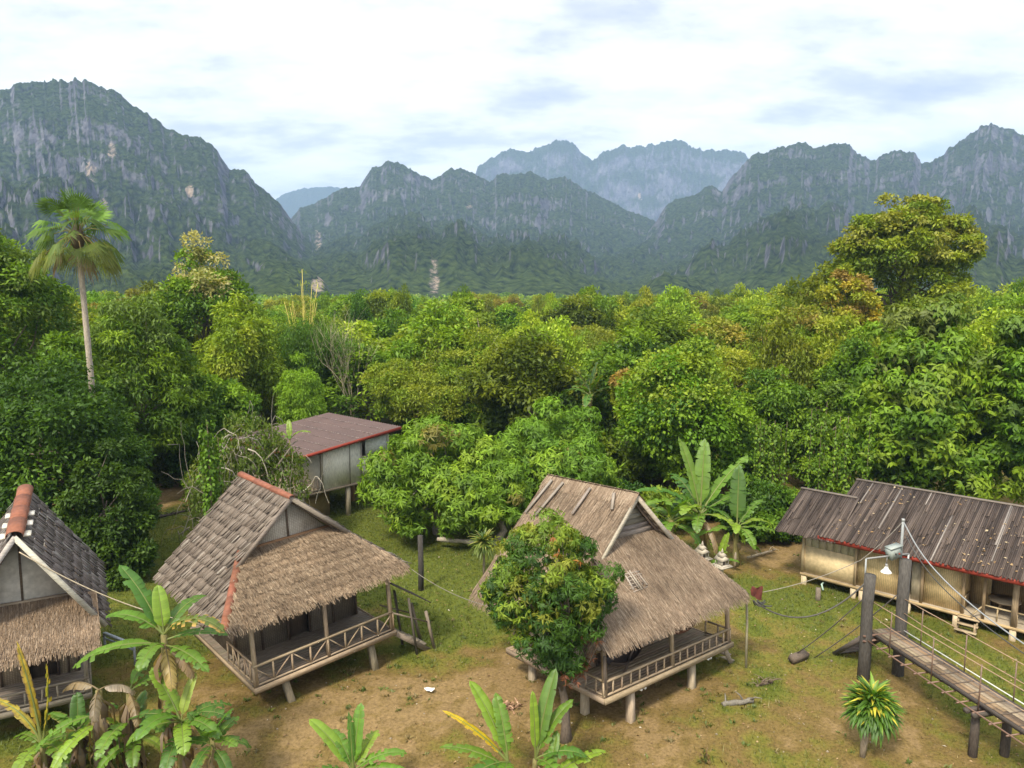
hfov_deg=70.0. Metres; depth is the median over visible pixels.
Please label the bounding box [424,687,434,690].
paper scrap
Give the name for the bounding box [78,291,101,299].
forest tree
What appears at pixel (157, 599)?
banana plant
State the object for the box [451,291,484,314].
broadleaf tree
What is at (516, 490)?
mango tree
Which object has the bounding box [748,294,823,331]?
forest tree
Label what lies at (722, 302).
forest tree
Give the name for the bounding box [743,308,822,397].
forest tree
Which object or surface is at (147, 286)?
forest tree
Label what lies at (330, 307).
forest tree
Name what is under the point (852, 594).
black cable
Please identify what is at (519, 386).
forest tree
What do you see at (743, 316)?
forest tree
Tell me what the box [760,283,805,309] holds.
forest tree
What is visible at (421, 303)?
forest tree
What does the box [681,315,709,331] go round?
forest tree
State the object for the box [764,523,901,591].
pale rope
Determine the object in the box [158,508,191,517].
fallen branch
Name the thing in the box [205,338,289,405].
forest tree
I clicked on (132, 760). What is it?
banana plant
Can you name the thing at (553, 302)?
forest tree
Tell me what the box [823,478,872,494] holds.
bush
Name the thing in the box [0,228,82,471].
broadleaf tree
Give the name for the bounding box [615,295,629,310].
forest tree
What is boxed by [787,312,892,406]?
forest tree
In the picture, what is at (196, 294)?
golden tipped tree
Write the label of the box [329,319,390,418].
forest tree
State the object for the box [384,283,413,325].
forest tree
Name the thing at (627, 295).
forest tree
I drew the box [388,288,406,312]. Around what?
forest tree
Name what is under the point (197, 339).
forest tree
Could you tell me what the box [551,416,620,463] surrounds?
bush
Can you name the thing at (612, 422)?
bush
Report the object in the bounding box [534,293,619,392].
forest tree
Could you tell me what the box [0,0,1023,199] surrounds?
sky
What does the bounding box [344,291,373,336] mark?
forest tree
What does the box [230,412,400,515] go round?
stilted house
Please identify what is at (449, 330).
forest tree
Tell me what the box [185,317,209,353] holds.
forest tree
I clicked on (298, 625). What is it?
door
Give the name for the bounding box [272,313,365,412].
tree
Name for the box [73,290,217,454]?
drooping tree
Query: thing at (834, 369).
broadleaf tree
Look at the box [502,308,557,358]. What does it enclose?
forest tree
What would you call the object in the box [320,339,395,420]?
forest tree
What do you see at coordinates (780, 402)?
broadleaf tree
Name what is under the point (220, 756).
banana plant
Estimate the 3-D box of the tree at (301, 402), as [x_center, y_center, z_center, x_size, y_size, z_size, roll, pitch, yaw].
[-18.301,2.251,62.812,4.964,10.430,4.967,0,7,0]
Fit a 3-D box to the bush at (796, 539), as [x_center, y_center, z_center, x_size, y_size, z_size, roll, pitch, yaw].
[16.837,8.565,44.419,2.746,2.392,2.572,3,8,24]
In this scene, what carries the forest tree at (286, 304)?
on the ground at (426, 728)
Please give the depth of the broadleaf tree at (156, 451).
62.02 m
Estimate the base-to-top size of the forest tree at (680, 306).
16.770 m
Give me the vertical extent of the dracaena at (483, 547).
2.746 m
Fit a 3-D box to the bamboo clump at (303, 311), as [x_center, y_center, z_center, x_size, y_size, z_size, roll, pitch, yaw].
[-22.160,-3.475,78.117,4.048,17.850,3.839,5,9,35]
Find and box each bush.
[119,479,162,500]
[145,452,181,488]
[162,448,202,487]
[180,465,235,495]
[396,383,462,434]
[434,408,487,433]
[452,402,497,439]
[464,390,532,444]
[530,389,593,429]
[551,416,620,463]
[593,394,618,437]
[605,425,643,452]
[613,436,667,483]
[616,476,645,495]
[640,484,693,531]
[679,493,704,526]
[699,489,721,519]
[714,484,780,539]
[722,472,794,514]
[744,500,797,542]
[767,507,801,543]
[773,486,800,498]
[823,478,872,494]
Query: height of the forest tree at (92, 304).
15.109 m
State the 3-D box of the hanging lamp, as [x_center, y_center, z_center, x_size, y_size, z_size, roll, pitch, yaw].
[14.562,7.027,28.416,0.410,0.600,0.410,0,7,0]
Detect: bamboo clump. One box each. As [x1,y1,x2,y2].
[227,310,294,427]
[281,269,326,382]
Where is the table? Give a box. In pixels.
[988,594,1020,613]
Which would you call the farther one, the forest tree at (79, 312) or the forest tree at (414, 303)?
the forest tree at (414, 303)
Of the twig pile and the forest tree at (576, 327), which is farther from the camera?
the forest tree at (576, 327)
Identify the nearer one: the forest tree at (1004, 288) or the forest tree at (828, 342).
the forest tree at (828, 342)
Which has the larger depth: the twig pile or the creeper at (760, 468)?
the creeper at (760, 468)
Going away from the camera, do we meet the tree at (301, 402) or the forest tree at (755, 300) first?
the tree at (301, 402)
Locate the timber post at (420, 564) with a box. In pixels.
[418,535,423,590]
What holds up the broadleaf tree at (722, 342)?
on the ground at (426, 728)
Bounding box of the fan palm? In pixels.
[24,186,130,498]
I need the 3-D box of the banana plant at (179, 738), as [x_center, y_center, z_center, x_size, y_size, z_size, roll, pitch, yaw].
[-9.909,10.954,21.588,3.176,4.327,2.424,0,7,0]
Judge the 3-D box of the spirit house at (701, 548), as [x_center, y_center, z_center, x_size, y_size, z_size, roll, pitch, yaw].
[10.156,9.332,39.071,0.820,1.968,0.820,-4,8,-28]
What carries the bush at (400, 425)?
on the ground at (426, 728)
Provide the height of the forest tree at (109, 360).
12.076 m
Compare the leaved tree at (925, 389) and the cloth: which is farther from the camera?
the leaved tree at (925, 389)
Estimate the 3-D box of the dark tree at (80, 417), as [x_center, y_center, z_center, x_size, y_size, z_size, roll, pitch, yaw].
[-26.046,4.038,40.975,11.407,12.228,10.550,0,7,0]
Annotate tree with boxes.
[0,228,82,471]
[0,345,159,518]
[1,305,101,403]
[23,329,138,464]
[30,332,168,410]
[53,301,105,347]
[53,438,162,591]
[63,285,104,317]
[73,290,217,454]
[74,297,97,308]
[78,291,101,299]
[79,299,203,404]
[80,289,108,309]
[91,291,116,301]
[97,290,121,300]
[113,279,169,307]
[136,229,269,356]
[139,288,195,384]
[146,400,183,463]
[163,373,262,469]
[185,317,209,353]
[189,311,236,355]
[189,316,297,423]
[190,290,287,413]
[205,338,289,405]
[260,298,309,320]
[261,304,302,320]
[264,308,304,323]
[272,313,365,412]
[273,351,327,425]
[275,294,314,319]
[292,313,339,370]
[311,290,333,318]
[311,304,379,417]
[315,288,377,321]
[318,296,343,319]
[319,315,359,332]
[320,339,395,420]
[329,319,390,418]
[337,288,415,321]
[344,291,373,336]
[354,413,513,539]
[359,357,471,424]
[362,306,414,343]
[368,324,447,381]
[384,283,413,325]
[384,299,500,385]
[387,317,553,417]
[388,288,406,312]
[395,307,460,349]
[410,295,423,308]
[415,296,436,311]
[440,308,497,333]
[444,284,481,317]
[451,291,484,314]
[454,327,598,424]
[460,454,534,547]
[465,311,518,375]
[474,292,515,309]
[477,506,624,743]
[479,297,496,315]
[485,294,509,315]
[485,396,624,492]
[488,302,529,327]
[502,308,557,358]
[504,294,524,310]
[514,306,530,316]
[516,299,533,314]
[523,314,597,395]
[529,294,549,311]
[530,295,550,305]
[532,305,547,316]
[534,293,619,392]
[539,292,561,322]
[551,324,620,398]
[556,284,621,334]
[566,323,620,356]
[567,325,670,426]
[599,303,717,354]
[604,297,642,330]
[607,367,643,480]
[612,334,763,493]
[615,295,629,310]
[619,290,632,303]
[628,285,660,312]
[629,295,636,301]
[651,286,702,322]
[653,284,704,323]
[665,315,750,414]
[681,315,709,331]
[686,294,709,310]
[693,290,705,308]
[694,303,761,346]
[700,291,711,300]
[701,298,732,321]
[701,326,751,391]
[703,344,761,405]
[708,288,727,309]
[714,295,736,315]
[719,282,751,304]
[719,306,732,314]
[720,363,819,475]
[731,287,772,315]
[731,319,827,389]
[735,304,771,317]
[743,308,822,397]
[747,302,847,365]
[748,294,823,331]
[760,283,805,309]
[778,260,870,411]
[786,381,859,490]
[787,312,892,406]
[807,262,884,345]
[807,325,877,417]
[823,192,988,308]
[835,291,1020,500]
[853,293,992,346]
[870,278,920,304]
[874,297,895,311]
[955,306,1023,363]
[960,296,979,323]
[961,285,992,316]
[968,308,981,322]
[973,294,1023,503]
[978,277,1023,320]
[984,282,1023,300]
[988,288,1023,317]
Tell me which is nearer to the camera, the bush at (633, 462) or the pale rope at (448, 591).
the pale rope at (448, 591)
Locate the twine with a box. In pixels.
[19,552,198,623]
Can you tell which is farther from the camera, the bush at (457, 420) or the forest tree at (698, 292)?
the forest tree at (698, 292)
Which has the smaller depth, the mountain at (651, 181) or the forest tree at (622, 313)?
the forest tree at (622, 313)
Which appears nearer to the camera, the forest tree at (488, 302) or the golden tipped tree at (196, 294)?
the golden tipped tree at (196, 294)
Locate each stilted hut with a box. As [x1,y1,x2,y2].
[0,484,111,719]
[152,471,435,702]
[468,474,750,723]
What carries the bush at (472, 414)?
on the ground at (426, 728)
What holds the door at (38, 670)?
in the stilted hut at (53, 621)
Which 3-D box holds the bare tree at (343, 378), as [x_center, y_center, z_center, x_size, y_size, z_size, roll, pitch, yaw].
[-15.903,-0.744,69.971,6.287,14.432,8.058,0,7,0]
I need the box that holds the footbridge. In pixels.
[832,558,1023,757]
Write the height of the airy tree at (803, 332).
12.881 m
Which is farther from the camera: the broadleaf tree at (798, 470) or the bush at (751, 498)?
the broadleaf tree at (798, 470)
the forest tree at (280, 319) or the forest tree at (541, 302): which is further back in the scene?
the forest tree at (541, 302)
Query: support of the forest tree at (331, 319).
on the ground at (426, 728)
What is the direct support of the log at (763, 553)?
on the ground at (426, 728)
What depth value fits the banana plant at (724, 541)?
39.78 m
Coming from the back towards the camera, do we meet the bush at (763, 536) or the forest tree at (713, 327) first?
the forest tree at (713, 327)
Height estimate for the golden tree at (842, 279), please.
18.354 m
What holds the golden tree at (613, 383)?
on the ground at (426, 728)
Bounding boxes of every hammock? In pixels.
[600,641,643,665]
[666,618,695,633]
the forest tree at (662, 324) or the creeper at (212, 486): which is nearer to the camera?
the creeper at (212, 486)
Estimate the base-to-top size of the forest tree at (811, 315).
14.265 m
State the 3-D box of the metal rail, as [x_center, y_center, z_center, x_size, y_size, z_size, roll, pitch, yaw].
[-16.111,10.968,30.013,2.164,1.140,0.120,4,8,30]
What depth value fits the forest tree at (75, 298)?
89.69 m
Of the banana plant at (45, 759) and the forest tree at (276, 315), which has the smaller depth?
the banana plant at (45, 759)
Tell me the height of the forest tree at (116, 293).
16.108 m
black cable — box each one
[755,583,863,617]
[905,535,1023,653]
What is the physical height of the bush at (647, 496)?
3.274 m
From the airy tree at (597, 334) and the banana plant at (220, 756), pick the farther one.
the airy tree at (597, 334)
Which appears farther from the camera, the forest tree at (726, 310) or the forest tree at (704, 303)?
the forest tree at (704, 303)
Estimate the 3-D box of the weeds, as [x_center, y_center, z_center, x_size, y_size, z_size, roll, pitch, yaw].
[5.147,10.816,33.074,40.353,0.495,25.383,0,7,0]
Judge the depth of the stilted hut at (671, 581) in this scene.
27.41 m
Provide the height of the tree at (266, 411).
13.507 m
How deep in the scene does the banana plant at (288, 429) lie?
43.42 m
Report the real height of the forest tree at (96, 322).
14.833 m
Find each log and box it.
[437,537,475,543]
[721,691,761,706]
[747,546,778,557]
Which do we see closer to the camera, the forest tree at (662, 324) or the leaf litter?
the leaf litter
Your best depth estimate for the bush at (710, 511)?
47.73 m
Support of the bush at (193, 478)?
on the ground at (426, 728)
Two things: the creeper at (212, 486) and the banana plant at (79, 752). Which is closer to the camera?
the banana plant at (79, 752)
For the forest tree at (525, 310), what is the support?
on the ground at (426, 728)
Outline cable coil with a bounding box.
[753,600,771,606]
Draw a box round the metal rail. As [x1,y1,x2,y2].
[103,632,135,664]
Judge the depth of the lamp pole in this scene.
28.31 m
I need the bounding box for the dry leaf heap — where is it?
[503,698,525,713]
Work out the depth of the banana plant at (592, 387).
60.34 m
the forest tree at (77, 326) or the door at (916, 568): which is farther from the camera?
the forest tree at (77, 326)
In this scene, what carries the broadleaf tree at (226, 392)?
on the ground at (426, 728)
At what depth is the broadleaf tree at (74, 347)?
48.62 m
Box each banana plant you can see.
[0,641,70,767]
[28,692,120,767]
[35,646,165,767]
[73,565,227,767]
[91,690,164,767]
[126,668,231,767]
[172,708,251,767]
[278,419,310,492]
[309,703,406,767]
[440,669,605,767]
[561,362,610,419]
[635,437,751,555]
[648,485,704,544]
[698,465,774,567]
[710,532,739,563]
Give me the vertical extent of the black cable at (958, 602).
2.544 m
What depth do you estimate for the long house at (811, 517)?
34.95 m
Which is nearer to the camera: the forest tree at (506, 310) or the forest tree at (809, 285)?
the forest tree at (809, 285)
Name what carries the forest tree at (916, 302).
on the ground at (426, 728)
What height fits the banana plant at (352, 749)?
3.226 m
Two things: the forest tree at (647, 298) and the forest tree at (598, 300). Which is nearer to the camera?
the forest tree at (598, 300)
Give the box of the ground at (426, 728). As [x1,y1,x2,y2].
[0,378,1023,767]
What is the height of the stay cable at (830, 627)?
3.225 m
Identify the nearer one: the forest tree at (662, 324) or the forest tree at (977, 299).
the forest tree at (662, 324)
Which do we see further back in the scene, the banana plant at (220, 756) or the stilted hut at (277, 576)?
the stilted hut at (277, 576)
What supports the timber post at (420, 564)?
on the ground at (426, 728)
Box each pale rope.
[411,569,486,605]
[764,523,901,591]
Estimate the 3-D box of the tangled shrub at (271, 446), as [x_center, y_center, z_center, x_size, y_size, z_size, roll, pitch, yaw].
[-15.165,6.659,42.939,10.708,12.658,7.106,0,7,0]
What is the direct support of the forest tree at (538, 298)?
on the ground at (426, 728)
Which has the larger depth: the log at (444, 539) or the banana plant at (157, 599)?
the log at (444, 539)
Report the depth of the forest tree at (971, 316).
89.54 m
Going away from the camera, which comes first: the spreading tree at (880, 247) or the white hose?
the white hose
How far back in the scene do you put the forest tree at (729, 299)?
141.29 m
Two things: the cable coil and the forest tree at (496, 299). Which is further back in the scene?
the forest tree at (496, 299)
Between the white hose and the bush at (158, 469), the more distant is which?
the bush at (158, 469)
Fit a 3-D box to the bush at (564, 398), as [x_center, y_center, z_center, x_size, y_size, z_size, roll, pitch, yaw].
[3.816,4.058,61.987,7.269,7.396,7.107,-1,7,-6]
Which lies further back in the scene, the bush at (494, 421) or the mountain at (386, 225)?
the mountain at (386, 225)
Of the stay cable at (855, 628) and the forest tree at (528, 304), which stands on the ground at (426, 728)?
the forest tree at (528, 304)
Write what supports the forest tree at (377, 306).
on the ground at (426, 728)
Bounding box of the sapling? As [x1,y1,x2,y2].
[696,747,714,763]
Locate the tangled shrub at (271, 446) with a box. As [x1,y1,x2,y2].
[161,395,328,543]
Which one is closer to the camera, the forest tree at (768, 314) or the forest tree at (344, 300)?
the forest tree at (768, 314)
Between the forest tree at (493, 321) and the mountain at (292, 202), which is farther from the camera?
the mountain at (292, 202)
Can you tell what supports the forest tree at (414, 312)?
on the ground at (426, 728)
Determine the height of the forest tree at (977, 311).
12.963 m
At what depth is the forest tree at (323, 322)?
89.28 m
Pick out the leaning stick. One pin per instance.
(746, 645)
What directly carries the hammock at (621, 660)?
hanging from the stilted hut at (671, 581)
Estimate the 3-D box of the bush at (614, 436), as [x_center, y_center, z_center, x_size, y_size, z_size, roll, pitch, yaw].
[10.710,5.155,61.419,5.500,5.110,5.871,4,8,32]
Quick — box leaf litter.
[108,534,1021,767]
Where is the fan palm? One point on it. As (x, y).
(77, 236)
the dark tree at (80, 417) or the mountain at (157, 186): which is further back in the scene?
the mountain at (157, 186)
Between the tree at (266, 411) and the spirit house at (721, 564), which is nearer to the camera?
the spirit house at (721, 564)
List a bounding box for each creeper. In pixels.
[195,419,228,515]
[748,420,792,492]
[802,401,876,493]
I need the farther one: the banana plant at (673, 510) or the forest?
the forest
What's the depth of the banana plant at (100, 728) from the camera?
22.23 m
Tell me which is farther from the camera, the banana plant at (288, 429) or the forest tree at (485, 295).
the forest tree at (485, 295)
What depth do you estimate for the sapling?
23.12 m
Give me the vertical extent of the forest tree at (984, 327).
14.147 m
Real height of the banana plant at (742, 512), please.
6.016 m
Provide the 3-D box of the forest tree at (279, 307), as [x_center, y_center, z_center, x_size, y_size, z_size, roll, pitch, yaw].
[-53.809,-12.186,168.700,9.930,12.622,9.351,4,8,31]
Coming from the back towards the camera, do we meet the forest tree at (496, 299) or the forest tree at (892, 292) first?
the forest tree at (496, 299)
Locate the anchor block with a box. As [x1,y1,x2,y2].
[788,649,809,663]
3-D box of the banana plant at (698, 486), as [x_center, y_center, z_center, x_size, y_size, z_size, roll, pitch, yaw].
[9.974,6.623,40.541,6.260,7.050,4.535,3,8,20]
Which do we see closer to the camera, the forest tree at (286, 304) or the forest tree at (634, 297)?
the forest tree at (286, 304)
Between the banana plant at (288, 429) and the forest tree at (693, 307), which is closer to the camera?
the banana plant at (288, 429)
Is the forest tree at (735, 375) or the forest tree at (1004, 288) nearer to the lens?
the forest tree at (735, 375)
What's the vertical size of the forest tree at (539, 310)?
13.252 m
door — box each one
[30,655,56,677]
[288,607,307,636]
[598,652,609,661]
[909,562,921,600]
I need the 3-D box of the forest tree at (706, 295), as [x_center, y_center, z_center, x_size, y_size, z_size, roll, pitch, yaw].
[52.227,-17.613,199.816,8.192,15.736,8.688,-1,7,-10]
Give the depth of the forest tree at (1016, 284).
98.97 m
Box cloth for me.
[750,586,762,599]
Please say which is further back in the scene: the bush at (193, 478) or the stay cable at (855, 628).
the bush at (193, 478)
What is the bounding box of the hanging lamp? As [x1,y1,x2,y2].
[880,557,891,573]
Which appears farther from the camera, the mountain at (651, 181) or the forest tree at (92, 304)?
the mountain at (651, 181)
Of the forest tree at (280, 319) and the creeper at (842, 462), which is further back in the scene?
the forest tree at (280, 319)
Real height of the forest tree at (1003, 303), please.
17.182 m
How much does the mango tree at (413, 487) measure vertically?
7.973 m
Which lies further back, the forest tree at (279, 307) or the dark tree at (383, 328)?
the forest tree at (279, 307)
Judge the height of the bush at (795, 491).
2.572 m
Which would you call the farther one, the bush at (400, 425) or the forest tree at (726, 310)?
the forest tree at (726, 310)
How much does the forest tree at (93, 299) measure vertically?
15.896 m
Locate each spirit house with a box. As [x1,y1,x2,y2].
[695,541,712,560]
[712,548,732,572]
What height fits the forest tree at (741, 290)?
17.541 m
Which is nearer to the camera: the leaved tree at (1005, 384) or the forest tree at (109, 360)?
the leaved tree at (1005, 384)
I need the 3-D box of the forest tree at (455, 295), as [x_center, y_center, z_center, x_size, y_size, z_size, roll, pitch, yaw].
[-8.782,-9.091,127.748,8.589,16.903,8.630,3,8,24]
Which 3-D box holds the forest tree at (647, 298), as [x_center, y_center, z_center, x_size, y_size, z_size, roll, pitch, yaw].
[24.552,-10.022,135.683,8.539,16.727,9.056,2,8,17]
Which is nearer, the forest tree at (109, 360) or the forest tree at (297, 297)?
the forest tree at (109, 360)
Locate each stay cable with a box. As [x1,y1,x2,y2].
[797,600,861,652]
[814,594,896,657]
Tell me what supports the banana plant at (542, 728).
on the ground at (426, 728)
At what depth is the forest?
406.48 m
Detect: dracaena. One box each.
[467,527,495,574]
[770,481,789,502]
[839,671,905,757]
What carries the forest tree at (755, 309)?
on the ground at (426, 728)
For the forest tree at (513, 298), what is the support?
on the ground at (426, 728)
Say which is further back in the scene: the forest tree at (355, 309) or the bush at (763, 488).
the forest tree at (355, 309)
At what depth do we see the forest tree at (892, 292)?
107.65 m
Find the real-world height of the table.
0.715 m
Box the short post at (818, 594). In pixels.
[815,587,820,600]
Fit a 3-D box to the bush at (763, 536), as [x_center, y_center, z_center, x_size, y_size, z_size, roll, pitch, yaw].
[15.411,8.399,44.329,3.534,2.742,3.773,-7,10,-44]
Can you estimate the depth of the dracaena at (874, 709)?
23.23 m
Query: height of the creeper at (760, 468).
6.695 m
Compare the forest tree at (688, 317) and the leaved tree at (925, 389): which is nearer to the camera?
the leaved tree at (925, 389)
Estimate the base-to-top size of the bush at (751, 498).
3.674 m
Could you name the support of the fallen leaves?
on the long house at (811, 517)
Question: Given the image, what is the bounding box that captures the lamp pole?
[864,518,908,572]
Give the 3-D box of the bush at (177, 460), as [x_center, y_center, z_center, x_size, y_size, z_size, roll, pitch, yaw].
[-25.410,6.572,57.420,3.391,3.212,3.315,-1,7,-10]
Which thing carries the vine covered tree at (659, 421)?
on the ground at (426, 728)
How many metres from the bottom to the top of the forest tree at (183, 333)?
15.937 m
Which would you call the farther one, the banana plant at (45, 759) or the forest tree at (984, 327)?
the forest tree at (984, 327)
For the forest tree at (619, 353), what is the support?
on the ground at (426, 728)
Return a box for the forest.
[79,291,989,308]
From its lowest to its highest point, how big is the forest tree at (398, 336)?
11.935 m
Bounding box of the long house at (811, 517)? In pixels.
[774,478,1023,641]
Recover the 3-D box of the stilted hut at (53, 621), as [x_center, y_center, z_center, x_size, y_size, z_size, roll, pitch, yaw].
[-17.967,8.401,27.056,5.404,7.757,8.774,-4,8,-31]
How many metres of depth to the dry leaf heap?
26.59 m
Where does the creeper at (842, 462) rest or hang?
on the ground at (426, 728)
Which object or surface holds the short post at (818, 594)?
on the ground at (426, 728)
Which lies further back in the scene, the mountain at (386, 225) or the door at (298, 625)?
the mountain at (386, 225)
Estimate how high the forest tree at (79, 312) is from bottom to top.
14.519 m
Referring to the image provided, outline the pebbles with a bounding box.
[181,549,1018,764]
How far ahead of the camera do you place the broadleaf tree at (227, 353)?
64.97 m
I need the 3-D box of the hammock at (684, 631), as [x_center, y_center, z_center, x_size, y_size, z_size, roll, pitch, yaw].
[6.588,9.266,28.507,0.840,0.877,3.250,6,9,41]
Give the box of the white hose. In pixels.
[903,522,1023,643]
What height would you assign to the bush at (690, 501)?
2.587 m
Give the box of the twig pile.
[749,674,781,686]
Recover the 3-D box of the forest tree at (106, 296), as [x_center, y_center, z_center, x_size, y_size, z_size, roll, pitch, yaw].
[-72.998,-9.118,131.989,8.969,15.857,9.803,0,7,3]
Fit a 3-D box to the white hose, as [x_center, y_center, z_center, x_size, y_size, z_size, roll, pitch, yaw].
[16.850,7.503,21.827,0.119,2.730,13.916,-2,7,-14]
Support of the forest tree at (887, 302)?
on the ground at (426, 728)
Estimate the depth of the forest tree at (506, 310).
110.60 m
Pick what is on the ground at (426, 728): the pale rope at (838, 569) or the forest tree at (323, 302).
the forest tree at (323, 302)
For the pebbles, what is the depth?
27.73 m
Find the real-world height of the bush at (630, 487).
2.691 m
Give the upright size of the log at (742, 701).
0.494 m
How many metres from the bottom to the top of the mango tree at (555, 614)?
8.120 m
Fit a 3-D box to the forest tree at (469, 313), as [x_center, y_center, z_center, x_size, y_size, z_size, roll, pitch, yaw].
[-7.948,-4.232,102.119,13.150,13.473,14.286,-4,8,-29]
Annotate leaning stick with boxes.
[745,603,747,667]
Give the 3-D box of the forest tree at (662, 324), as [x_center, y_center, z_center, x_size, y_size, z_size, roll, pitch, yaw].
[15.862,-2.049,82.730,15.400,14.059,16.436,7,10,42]
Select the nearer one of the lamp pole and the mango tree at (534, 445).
the lamp pole
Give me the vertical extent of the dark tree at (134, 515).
8.171 m
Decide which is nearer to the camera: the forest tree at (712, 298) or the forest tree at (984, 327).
the forest tree at (984, 327)
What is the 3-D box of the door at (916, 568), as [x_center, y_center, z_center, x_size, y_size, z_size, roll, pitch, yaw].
[18.824,9.115,34.406,0.880,2.080,0.060,7,10,43]
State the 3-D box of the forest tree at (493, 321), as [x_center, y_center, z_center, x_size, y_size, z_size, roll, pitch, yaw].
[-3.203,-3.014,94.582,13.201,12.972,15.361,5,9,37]
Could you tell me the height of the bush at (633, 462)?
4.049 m
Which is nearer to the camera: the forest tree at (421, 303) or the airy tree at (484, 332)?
the airy tree at (484, 332)
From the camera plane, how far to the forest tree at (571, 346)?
73.54 m
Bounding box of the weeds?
[122,538,1023,767]
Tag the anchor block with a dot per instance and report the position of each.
(796, 657)
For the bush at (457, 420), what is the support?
on the ground at (426, 728)
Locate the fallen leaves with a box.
[832,486,1023,571]
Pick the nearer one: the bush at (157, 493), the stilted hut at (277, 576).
the stilted hut at (277, 576)
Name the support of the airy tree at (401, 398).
on the ground at (426, 728)
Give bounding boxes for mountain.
[0,77,331,297]
[276,186,340,218]
[291,160,655,298]
[475,139,748,221]
[633,123,1023,296]

